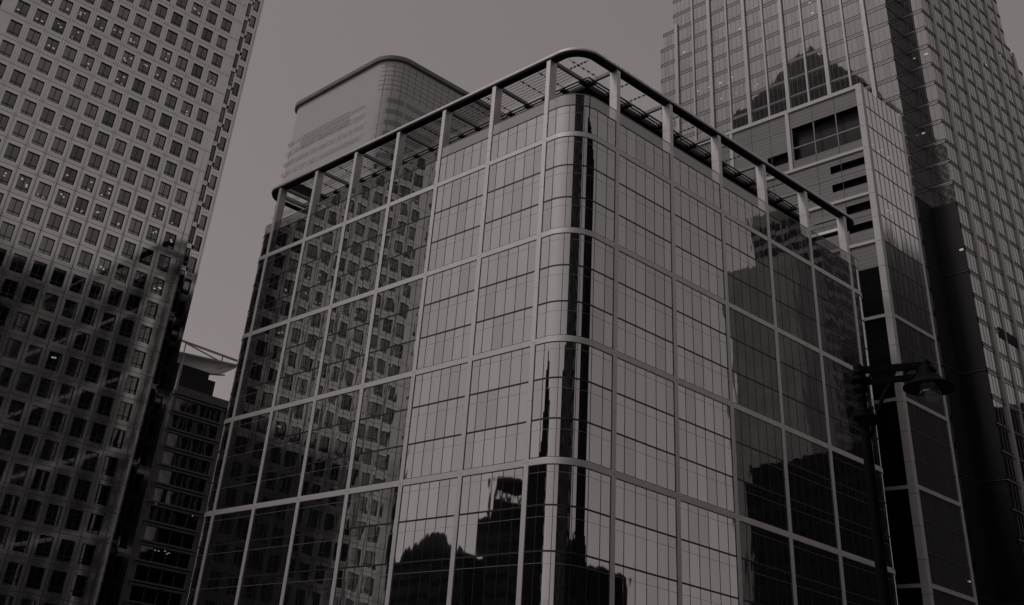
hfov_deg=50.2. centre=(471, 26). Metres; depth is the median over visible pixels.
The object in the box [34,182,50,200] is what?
window
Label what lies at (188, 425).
window
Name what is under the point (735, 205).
window
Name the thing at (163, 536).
window
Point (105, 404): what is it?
window
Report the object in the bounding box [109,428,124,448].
window
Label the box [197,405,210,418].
window
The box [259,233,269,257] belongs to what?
window
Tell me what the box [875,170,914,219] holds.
window
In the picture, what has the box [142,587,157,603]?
window
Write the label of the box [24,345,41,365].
window
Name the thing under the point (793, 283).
window
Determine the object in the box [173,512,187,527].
window
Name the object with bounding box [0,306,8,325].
window
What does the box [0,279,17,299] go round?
window
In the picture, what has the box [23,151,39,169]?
window
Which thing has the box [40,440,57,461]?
window
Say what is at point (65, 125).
window
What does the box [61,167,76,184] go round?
window
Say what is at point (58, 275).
window
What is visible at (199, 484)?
window
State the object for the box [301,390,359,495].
window
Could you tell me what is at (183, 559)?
window
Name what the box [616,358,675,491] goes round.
window
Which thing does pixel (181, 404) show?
window
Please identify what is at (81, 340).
window
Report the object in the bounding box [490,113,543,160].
window
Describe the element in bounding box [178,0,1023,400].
sky
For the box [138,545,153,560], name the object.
window
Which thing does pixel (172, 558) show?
window
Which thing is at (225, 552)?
window
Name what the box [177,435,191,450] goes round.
window
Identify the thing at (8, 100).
window
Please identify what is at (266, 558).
window
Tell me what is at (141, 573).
window
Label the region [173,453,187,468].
window
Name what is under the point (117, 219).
window
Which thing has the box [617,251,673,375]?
window
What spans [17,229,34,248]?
window
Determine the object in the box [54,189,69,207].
window
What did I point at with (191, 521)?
window
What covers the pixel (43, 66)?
window
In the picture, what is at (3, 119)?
window
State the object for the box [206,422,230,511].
window
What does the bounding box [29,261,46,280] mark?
window
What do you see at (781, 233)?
window
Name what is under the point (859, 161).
window
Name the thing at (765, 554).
window
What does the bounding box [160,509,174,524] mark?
window
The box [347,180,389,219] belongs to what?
window
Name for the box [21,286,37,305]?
window
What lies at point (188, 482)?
window
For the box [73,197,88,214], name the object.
window
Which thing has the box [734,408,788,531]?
window
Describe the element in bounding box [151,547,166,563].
window
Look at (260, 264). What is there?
window
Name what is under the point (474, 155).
window
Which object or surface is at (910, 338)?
window
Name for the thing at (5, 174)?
window
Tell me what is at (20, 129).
window
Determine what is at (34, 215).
window
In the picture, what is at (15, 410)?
window
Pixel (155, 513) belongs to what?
window
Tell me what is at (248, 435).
window
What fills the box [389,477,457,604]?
window
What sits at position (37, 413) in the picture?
window
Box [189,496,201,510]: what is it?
window
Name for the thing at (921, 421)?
window
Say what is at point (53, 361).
window
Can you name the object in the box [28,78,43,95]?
window
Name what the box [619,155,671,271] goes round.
window
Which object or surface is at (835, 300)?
window
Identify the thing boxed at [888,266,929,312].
window
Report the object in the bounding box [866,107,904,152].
window
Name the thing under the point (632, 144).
window
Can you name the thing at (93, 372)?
window
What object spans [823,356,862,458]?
window
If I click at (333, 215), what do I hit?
window
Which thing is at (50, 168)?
window
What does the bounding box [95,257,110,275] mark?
window
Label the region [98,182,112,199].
window
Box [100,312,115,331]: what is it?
window
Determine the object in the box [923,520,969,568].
window
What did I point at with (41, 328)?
window
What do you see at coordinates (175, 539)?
window
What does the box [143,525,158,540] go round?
window
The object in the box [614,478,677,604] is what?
window
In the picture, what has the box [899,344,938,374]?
window
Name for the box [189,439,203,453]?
window
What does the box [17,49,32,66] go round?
window
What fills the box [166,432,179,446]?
window
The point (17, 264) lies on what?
window
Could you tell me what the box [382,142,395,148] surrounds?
corner window
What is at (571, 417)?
window
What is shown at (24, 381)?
window
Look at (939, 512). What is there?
window
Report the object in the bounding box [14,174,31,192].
window
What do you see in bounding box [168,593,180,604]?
window
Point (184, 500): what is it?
window
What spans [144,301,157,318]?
window
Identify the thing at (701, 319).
window
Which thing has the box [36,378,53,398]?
window
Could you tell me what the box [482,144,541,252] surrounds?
window
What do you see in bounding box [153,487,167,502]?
window
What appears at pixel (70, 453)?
window
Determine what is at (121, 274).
window
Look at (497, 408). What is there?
window
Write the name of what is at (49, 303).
window
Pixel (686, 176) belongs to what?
window
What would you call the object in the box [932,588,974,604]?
window
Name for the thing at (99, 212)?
window
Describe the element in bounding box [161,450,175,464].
window
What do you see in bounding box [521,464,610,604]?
window
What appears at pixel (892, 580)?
window
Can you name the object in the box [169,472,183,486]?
window
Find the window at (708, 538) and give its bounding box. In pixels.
[681,501,738,604]
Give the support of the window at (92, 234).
in the steel tower at (117, 119)
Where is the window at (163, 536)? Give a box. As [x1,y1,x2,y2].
[156,528,170,543]
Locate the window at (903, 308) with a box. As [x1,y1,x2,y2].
[891,290,932,335]
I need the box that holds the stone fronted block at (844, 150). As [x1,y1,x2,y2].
[694,83,977,604]
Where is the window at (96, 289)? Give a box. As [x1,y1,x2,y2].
[88,281,103,300]
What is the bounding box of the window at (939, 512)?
[919,490,964,536]
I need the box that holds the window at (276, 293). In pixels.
[253,243,301,330]
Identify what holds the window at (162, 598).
in the building at (162, 559)
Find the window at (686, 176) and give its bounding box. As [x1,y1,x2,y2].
[674,157,720,208]
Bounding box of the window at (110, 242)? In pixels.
[103,234,117,252]
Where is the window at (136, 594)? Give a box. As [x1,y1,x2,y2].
[129,585,144,601]
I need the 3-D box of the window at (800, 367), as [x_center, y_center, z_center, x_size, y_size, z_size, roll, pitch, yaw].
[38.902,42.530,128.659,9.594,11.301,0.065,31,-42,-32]
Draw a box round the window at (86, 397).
[77,390,93,410]
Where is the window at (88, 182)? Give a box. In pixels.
[80,174,94,192]
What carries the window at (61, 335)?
in the steel tower at (117, 119)
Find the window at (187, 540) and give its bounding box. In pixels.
[181,534,193,548]
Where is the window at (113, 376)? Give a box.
[104,369,119,389]
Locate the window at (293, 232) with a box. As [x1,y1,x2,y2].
[269,217,306,252]
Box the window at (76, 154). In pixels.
[69,145,84,162]
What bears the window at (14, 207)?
in the steel tower at (117, 119)
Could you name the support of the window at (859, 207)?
in the stone fronted block at (844, 150)
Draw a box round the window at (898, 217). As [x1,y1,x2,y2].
[878,195,918,239]
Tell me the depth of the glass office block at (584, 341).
119.31 m
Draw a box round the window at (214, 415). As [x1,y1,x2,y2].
[209,408,220,421]
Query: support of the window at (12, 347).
in the steel tower at (117, 119)
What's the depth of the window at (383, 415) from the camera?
118.18 m
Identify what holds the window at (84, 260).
in the steel tower at (117, 119)
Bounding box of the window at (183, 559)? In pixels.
[176,553,189,568]
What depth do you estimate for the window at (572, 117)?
120.01 m
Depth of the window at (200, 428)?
235.42 m
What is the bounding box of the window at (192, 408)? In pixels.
[186,401,199,415]
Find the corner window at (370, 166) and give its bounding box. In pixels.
[368,164,384,169]
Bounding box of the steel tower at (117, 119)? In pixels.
[0,0,264,604]
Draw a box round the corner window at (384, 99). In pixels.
[378,97,403,106]
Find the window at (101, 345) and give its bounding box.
[93,337,108,356]
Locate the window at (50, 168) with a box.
[42,159,58,177]
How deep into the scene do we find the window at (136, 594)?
213.78 m
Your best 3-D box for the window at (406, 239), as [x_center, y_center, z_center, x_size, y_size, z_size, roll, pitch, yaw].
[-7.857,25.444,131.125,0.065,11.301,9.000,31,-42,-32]
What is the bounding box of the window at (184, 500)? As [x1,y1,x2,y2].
[177,493,191,508]
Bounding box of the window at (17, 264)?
[9,253,26,273]
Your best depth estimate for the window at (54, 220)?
153.27 m
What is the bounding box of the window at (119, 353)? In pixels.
[112,344,126,362]
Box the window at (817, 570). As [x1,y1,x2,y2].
[793,539,842,604]
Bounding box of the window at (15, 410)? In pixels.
[6,400,24,421]
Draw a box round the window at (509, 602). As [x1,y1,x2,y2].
[451,600,515,604]
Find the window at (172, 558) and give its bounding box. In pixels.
[164,550,178,565]
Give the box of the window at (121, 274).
[114,264,128,282]
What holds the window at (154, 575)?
in the building at (162, 559)
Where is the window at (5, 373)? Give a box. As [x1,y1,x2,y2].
[0,366,12,386]
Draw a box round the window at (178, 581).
[172,572,184,588]
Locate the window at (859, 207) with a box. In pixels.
[845,200,870,213]
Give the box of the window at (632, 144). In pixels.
[620,124,669,178]
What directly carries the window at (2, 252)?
in the steel tower at (117, 119)
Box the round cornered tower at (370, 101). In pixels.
[272,55,507,220]
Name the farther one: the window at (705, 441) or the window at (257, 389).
the window at (257, 389)
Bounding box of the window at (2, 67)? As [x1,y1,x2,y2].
[0,63,5,78]
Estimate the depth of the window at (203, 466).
232.74 m
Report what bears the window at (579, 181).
in the glass office block at (584, 341)
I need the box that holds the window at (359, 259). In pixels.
[333,209,385,303]
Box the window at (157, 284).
[150,277,163,295]
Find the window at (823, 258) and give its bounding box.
[812,241,850,285]
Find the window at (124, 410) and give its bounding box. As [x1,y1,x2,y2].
[116,401,131,421]
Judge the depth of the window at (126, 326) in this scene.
154.85 m
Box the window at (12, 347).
[3,338,20,359]
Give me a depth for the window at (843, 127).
176.24 m
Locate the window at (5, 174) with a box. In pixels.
[0,166,11,185]
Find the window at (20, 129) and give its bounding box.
[12,121,27,139]
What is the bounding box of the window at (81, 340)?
[73,331,89,350]
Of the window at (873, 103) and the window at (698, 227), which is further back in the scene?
the window at (873, 103)
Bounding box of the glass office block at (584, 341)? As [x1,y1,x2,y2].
[186,47,898,604]
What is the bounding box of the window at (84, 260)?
[77,250,92,269]
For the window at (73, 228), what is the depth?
154.81 m
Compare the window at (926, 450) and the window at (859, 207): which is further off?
the window at (859, 207)
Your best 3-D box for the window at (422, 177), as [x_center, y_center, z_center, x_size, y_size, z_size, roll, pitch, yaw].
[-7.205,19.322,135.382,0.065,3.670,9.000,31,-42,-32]
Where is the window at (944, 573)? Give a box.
[928,553,973,597]
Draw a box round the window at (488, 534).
[451,467,523,602]
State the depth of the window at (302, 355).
136.02 m
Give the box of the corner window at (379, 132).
[373,130,390,134]
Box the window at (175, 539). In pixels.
[168,531,183,546]
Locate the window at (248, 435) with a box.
[216,412,269,509]
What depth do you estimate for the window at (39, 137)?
156.37 m
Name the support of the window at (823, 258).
in the glass office block at (584, 341)
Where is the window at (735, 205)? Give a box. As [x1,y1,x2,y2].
[723,186,766,235]
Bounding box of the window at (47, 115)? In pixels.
[39,107,54,125]
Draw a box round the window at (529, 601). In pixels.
[521,599,585,604]
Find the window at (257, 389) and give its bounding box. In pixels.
[235,324,286,415]
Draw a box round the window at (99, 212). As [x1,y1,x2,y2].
[91,204,106,222]
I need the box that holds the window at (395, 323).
[365,278,422,382]
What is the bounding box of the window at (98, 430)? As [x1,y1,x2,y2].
[89,423,105,443]
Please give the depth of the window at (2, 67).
156.33 m
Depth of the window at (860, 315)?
143.67 m
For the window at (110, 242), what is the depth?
157.92 m
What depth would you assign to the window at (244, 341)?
145.36 m
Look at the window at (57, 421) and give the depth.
143.56 m
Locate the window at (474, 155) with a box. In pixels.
[438,138,487,181]
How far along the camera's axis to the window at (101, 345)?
151.26 m
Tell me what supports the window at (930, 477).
in the stone fronted block at (844, 150)
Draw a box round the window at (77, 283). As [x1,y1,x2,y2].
[69,275,85,293]
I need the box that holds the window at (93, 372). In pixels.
[85,363,100,383]
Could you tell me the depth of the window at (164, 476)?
226.18 m
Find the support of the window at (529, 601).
in the glass office block at (584, 341)
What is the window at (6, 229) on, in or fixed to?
in the steel tower at (117, 119)
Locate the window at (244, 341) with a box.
[225,337,247,419]
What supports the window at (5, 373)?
in the steel tower at (117, 119)
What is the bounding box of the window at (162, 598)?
[155,590,170,604]
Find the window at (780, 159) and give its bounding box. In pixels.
[768,152,788,166]
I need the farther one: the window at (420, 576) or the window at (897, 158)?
the window at (897, 158)
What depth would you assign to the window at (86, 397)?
147.14 m
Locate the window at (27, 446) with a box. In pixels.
[18,434,36,455]
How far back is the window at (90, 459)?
144.58 m
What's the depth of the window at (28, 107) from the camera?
156.86 m
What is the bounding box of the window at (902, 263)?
[885,242,925,288]
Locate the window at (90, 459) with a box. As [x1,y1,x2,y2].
[81,450,97,471]
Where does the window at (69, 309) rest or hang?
in the steel tower at (117, 119)
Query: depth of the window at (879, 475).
130.55 m
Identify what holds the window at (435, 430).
in the glass office block at (584, 341)
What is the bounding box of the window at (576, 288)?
[536,233,613,348]
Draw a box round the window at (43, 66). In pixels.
[36,57,51,74]
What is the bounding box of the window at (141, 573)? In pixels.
[134,565,149,580]
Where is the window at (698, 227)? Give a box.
[674,187,724,299]
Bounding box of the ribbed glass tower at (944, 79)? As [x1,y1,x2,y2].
[660,0,1023,604]
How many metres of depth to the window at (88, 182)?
158.95 m
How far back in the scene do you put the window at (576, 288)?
109.16 m
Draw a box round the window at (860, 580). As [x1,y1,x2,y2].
[842,556,878,604]
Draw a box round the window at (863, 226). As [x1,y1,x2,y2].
[852,220,872,232]
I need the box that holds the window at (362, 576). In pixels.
[333,487,397,604]
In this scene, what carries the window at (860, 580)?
in the glass office block at (584, 341)
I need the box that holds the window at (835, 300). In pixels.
[814,269,859,365]
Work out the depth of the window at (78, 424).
145.08 m
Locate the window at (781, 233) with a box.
[769,214,810,261]
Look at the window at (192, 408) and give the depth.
236.00 m
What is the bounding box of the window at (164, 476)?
[157,468,171,483]
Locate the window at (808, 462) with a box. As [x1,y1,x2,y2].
[785,430,837,548]
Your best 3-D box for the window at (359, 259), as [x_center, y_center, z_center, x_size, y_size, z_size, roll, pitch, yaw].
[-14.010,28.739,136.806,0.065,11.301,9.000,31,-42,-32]
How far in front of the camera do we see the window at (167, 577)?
218.90 m
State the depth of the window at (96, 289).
153.83 m
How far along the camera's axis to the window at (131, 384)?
152.30 m
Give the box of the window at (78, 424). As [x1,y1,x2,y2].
[69,417,85,437]
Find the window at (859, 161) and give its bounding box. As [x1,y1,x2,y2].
[830,157,864,172]
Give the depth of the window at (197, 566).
132.76 m
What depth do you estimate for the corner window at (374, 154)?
341.95 m
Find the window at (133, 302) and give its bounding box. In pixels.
[126,294,140,313]
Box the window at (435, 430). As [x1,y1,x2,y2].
[403,362,467,479]
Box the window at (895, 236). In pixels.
[881,215,921,264]
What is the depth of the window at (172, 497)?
225.63 m
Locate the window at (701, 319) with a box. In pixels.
[676,280,729,400]
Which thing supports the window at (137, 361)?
in the steel tower at (117, 119)
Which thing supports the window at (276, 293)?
in the glass office block at (584, 341)
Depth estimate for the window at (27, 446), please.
139.96 m
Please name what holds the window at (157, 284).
in the steel tower at (117, 119)
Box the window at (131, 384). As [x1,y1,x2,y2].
[123,375,138,394]
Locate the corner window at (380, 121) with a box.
[375,119,400,126]
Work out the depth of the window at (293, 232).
152.52 m
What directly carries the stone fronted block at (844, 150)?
on the ground
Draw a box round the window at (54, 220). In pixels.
[46,213,61,231]
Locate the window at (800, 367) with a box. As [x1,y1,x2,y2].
[778,333,827,443]
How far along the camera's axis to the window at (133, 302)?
156.90 m
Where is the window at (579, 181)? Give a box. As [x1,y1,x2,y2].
[542,136,615,241]
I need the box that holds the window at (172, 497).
[165,490,179,505]
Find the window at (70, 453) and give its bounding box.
[61,445,78,466]
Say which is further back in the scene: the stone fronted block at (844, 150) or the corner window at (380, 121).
the corner window at (380, 121)
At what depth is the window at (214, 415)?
238.90 m
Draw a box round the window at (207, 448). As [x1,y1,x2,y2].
[201,442,212,456]
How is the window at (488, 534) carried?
in the glass office block at (584, 341)
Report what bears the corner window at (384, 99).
in the round cornered tower at (370, 101)
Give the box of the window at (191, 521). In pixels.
[185,515,197,529]
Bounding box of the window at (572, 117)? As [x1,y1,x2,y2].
[547,104,615,146]
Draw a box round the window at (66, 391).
[57,384,73,404]
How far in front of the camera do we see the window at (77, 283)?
152.26 m
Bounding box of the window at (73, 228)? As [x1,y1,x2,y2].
[65,220,80,238]
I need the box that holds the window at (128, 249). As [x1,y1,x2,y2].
[121,241,135,259]
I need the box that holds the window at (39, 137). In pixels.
[31,129,46,147]
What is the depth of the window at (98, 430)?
146.62 m
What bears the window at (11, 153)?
in the steel tower at (117, 119)
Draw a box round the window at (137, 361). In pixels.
[130,350,145,368]
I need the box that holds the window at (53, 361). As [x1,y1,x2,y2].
[45,351,61,371]
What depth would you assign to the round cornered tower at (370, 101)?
362.52 m
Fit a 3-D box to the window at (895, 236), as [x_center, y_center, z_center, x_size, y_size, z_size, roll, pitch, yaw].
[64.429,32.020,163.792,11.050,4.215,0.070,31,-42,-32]
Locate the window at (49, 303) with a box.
[41,293,57,312]
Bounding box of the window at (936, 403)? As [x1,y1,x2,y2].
[903,372,945,416]
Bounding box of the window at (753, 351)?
[729,307,780,422]
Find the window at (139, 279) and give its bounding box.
[132,271,146,288]
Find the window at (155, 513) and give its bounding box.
[148,506,162,521]
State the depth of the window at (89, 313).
151.78 m
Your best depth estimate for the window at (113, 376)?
150.74 m
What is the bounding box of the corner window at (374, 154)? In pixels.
[370,152,393,159]
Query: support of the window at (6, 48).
in the steel tower at (117, 119)
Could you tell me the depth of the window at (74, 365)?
147.65 m
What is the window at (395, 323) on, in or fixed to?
in the glass office block at (584, 341)
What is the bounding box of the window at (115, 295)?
[107,288,121,306]
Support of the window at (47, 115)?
in the steel tower at (117, 119)
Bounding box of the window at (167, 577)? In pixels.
[159,570,174,585]
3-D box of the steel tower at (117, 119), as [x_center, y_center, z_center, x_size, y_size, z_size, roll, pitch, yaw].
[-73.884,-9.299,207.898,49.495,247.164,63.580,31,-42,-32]
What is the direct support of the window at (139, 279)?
in the steel tower at (117, 119)
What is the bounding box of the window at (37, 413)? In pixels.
[27,406,45,426]
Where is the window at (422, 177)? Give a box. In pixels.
[391,160,436,201]
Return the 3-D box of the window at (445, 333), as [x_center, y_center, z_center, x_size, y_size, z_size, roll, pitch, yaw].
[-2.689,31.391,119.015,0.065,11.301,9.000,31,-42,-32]
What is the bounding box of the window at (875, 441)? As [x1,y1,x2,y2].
[866,385,881,467]
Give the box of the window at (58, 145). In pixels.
[50,137,65,155]
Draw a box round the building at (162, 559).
[118,340,237,604]
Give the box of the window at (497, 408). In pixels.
[463,347,529,469]
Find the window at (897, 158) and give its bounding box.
[869,127,908,175]
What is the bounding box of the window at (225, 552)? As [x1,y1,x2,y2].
[196,509,251,604]
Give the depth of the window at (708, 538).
106.24 m
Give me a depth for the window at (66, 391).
145.61 m
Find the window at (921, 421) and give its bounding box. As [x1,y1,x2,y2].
[906,402,950,447]
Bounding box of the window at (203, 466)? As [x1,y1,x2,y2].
[197,460,209,474]
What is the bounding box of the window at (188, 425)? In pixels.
[182,418,195,432]
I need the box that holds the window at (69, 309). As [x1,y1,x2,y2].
[61,299,77,318]
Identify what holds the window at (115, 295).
in the steel tower at (117, 119)
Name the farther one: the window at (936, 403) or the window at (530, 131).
the window at (936, 403)
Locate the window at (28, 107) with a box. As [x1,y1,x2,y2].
[20,99,35,117]
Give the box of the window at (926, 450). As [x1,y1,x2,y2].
[911,429,955,476]
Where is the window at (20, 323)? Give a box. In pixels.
[12,312,29,332]
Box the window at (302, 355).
[275,310,328,405]
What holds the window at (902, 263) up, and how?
in the stone fronted block at (844, 150)
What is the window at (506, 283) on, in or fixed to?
in the glass office block at (584, 341)
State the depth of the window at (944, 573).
137.83 m
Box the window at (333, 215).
[306,199,346,236]
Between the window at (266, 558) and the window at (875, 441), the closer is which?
the window at (266, 558)
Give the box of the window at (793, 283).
[771,243,818,347]
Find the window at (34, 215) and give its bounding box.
[26,205,42,223]
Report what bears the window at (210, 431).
in the building at (162, 559)
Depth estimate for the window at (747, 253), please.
129.95 m
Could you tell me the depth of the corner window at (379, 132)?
346.49 m
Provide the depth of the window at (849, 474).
126.74 m
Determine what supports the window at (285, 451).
in the glass office block at (584, 341)
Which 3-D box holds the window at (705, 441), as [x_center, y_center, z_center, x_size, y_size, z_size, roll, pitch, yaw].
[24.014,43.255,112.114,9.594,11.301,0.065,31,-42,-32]
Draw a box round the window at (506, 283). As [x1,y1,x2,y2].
[473,240,536,354]
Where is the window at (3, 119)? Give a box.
[0,114,8,131]
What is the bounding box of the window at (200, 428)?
[193,422,206,435]
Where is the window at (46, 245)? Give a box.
[38,236,54,255]
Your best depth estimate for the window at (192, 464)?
231.32 m
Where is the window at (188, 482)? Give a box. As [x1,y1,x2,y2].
[181,475,195,489]
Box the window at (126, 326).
[119,319,133,337]
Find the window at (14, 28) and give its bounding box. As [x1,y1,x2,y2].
[6,20,21,37]
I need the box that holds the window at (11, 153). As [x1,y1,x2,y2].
[3,143,19,161]
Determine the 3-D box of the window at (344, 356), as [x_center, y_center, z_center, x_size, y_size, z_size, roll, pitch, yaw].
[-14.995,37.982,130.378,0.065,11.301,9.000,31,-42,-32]
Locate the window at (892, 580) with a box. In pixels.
[888,572,898,604]
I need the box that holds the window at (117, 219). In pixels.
[109,211,124,229]
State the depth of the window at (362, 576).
111.72 m
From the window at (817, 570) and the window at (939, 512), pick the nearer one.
the window at (817, 570)
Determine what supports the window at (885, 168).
in the stone fronted block at (844, 150)
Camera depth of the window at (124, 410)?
150.23 m
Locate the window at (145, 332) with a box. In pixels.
[137,325,151,343]
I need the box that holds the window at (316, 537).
[283,495,344,604]
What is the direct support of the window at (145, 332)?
in the steel tower at (117, 119)
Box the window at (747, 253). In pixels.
[725,217,773,324]
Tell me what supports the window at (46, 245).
in the steel tower at (117, 119)
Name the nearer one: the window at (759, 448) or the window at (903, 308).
the window at (759, 448)
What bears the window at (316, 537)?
in the glass office block at (584, 341)
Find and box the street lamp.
[850,359,956,604]
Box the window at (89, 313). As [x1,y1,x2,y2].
[81,306,96,325]
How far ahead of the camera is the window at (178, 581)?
220.30 m
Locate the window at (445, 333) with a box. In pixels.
[416,260,476,369]
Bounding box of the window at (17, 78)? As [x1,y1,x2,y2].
[9,70,25,87]
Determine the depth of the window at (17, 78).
157.38 m
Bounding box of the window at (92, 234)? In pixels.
[84,227,99,245]
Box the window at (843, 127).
[792,106,861,159]
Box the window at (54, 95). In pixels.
[47,86,62,103]
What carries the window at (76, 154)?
in the steel tower at (117, 119)
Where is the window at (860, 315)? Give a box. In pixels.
[855,293,869,365]
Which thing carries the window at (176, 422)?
in the building at (162, 559)
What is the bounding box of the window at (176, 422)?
[170,415,183,429]
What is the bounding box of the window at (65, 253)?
[57,243,73,262]
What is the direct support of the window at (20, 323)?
in the steel tower at (117, 119)
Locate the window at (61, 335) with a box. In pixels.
[53,325,69,344]
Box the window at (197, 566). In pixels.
[186,516,210,604]
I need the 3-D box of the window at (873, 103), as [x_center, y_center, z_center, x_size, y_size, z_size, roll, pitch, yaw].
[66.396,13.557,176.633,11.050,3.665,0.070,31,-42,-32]
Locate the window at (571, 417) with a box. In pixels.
[529,341,612,468]
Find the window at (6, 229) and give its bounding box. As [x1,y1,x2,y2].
[0,222,14,241]
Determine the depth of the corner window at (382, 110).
351.13 m
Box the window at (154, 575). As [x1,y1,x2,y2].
[147,567,161,583]
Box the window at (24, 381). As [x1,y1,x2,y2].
[15,372,33,392]
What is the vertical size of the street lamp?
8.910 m
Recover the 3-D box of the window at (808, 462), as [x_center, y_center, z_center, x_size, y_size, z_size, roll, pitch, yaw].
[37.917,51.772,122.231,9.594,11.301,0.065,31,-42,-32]
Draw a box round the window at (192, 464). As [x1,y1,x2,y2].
[186,457,199,471]
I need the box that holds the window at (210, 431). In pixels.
[205,425,216,438]
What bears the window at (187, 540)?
in the building at (162, 559)
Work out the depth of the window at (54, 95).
160.47 m
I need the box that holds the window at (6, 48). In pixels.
[0,40,14,57]
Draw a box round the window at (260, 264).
[243,258,264,334]
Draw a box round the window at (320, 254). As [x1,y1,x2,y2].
[291,226,342,317]
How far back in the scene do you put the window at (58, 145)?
157.90 m
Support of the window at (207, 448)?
in the building at (162, 559)
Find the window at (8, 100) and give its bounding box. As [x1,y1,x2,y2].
[0,91,16,108]
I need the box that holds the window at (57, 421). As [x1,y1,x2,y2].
[48,411,65,432]
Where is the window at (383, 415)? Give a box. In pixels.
[350,377,410,487]
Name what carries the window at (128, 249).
in the steel tower at (117, 119)
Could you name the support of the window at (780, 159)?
in the stone fronted block at (844, 150)
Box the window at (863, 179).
[832,175,866,190]
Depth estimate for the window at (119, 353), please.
152.78 m
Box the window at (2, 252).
[0,248,5,266]
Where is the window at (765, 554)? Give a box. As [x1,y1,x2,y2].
[739,521,793,604]
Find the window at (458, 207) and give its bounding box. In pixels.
[428,168,484,270]
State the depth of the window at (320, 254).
142.44 m
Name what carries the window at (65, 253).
in the steel tower at (117, 119)
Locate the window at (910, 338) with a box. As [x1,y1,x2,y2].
[895,318,937,365]
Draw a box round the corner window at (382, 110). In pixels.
[377,108,402,116]
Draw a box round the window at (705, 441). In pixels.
[678,384,734,512]
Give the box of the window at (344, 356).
[318,295,373,394]
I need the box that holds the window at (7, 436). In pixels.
[0,428,15,450]
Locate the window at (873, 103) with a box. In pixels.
[864,88,901,132]
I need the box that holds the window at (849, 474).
[832,451,873,560]
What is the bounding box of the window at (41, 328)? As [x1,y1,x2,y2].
[33,318,49,338]
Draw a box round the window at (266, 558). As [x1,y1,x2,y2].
[238,503,295,604]
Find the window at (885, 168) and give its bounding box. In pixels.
[872,150,911,195]
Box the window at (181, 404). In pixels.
[174,397,187,411]
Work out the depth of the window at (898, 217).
165.88 m
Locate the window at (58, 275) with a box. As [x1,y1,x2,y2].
[49,268,65,286]
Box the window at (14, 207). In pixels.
[6,197,23,216]
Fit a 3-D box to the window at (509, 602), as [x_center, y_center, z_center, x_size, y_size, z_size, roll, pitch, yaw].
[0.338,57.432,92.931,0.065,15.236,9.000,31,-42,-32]
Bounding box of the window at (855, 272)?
[851,264,860,291]
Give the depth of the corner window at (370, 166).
339.54 m
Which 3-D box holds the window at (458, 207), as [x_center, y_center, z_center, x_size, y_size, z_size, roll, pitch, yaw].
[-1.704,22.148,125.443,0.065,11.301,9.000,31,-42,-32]
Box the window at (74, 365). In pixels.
[65,357,81,377]
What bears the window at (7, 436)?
in the steel tower at (117, 119)
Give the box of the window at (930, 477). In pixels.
[915,459,958,501]
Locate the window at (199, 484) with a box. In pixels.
[193,478,205,492]
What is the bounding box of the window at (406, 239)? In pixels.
[378,189,433,287]
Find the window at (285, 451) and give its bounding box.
[256,401,312,503]
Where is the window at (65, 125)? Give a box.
[58,115,73,133]
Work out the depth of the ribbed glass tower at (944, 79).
225.23 m
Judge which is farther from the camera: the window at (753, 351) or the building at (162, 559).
the building at (162, 559)
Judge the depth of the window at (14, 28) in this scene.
159.92 m
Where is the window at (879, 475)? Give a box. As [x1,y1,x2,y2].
[875,470,893,568]
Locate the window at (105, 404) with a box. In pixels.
[97,396,112,415]

